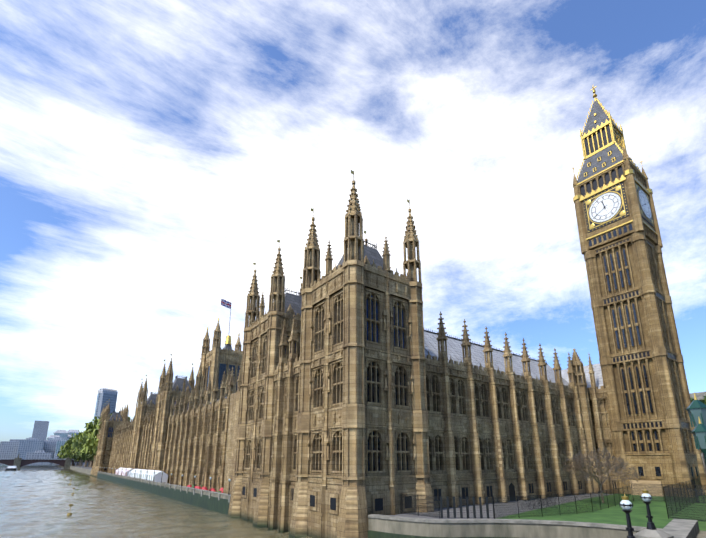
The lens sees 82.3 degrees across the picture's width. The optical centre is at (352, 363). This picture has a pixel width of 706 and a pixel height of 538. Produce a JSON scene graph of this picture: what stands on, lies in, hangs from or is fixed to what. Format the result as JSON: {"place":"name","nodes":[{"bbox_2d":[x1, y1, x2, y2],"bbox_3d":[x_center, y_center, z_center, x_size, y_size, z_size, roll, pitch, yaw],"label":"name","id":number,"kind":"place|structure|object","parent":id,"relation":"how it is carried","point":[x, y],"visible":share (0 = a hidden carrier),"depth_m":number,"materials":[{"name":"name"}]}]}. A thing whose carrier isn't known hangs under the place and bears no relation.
{"place":"outdoors","nodes":[
{"label":"outdoors","id":0,"kind":"place"},
{"bbox_2d":[58,465,91,473],"bbox_3d":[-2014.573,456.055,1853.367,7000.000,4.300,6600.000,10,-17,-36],"label":"river banks","id":1,"kind":"object","parent":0,"point":[87,469],"depth_m":356.03,"materials":[{"name":"grey concrete"}]},
{"bbox_2d":[0,388,117,468],"bbox_3d":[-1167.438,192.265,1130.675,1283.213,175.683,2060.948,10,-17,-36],"label":"distant city buildings","id":2,"kind":"structure","parent":1,"relation":"on","point":[37,448],"depth_m":678.25,"materials":[{"name":"concrete"}]},
{"bbox_2d":[90,170,620,537],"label":"palace of westminster","id":3,"kind":"structure","parent":1,"relation":"on","point":[347,395],"depth_m":55.01,"materials":[{"name":"stone"}]},
{"bbox_2d":[97,466,230,514],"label":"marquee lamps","id":4,"kind":"object","parent":3,"relation":"attached to","point":[156,483],"visible":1,"depth_m":96.02,"materials":[{"name":"fabric"}]},
{"bbox_2d":[221,298,230,308],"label":"union flag","id":5,"kind":"object","parent":3,"relation":"attached to","point":[225,303],"visible":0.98,"depth_m":270.43,"materials":[{"name":"fabric"}]},
{"bbox_2d":[57,392,705,471],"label":"tree foliage","id":6,"kind":"object","parent":1,"relation":"on","point":[81,446],"visible":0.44,"depth_m":328.23,"materials":[{"name":"plant"}]},
{"bbox_2d":[686,392,705,464],"bbox_3d":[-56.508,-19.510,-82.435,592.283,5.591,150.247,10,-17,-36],"label":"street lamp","id":7,"kind":"object","parent":1,"relation":"on","point":[696,409],"visible":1,"depth_m":13.62,"materials":[{"name":"metal"}]},
{"bbox_2d":[0,465,312,537],"bbox_3d":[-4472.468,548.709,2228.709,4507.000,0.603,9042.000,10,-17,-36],"label":"river","id":8,"kind":"structure","parent":0,"point":[37,506],"depth_m":67.80,"materials":[{"name":"brown liquid"}]},
{"bbox_2d":[5,466,74,514],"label":"boats","id":9,"kind":"object","parent":8,"relation":"on","point":[11,468],"visible":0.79,"depth_m":377.28,"materials":[{"name":"plastic"}]},
{"bbox_2d":[368,514,661,537],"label":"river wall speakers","id":10,"kind":"object","parent":8,"relation":"on","point":[383,526],"visible":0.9,"depth_m":36.08,"materials":[{"name":"stone"}]},
{"bbox_2d":[619,489,705,537],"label":"lamp posts","id":11,"kind":"object","parent":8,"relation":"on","point":[679,528],"visible":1,"depth_m":15.78,"materials":[{"name":"metal"}]},
{"bbox_2d":[0,0,705,441],"label":"sky","id":12,"kind":"structure","parent":0,"point":[153,152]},
{"bbox_2d":[389,493,705,530],"bbox_3d":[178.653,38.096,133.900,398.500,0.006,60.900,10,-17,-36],"label":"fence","id":13,"kind":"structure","parent":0,"point":[616,514],"depth_m":43.89,"materials":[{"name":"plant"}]},
{"bbox_2d":[522,498,557,509],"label":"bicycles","id":14,"kind":"object","parent":13,"relation":"on","point":[539,504],"depth_m":48.69,"materials":[{"name":"metal"}]},
{"bbox_2d":[400,479,705,521],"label":"security fences","id":15,"kind":"object","parent":13,"relation":"on","point":[653,488],"visible":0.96,"depth_m":41.70,"materials":[{"name":"metal"}]},
{"bbox_2d":[562,447,640,502],"bbox_3d":[34.222,15.393,55.841,10.274,7.371,7.849,10,-17,-36],"label":"bare tree","id":16,"kind":"object","parent":13,"relation":"on","point":[581,460],"visible":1,"depth_m":54.66,"materials":[{"name":"plant"}]},
{"bbox_2d":[573,86,705,496],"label":"clock tower","id":17,"kind":"structure","parent":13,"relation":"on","point":[645,384],"depth_m":73.35,"materials":[{"name":"stone"}]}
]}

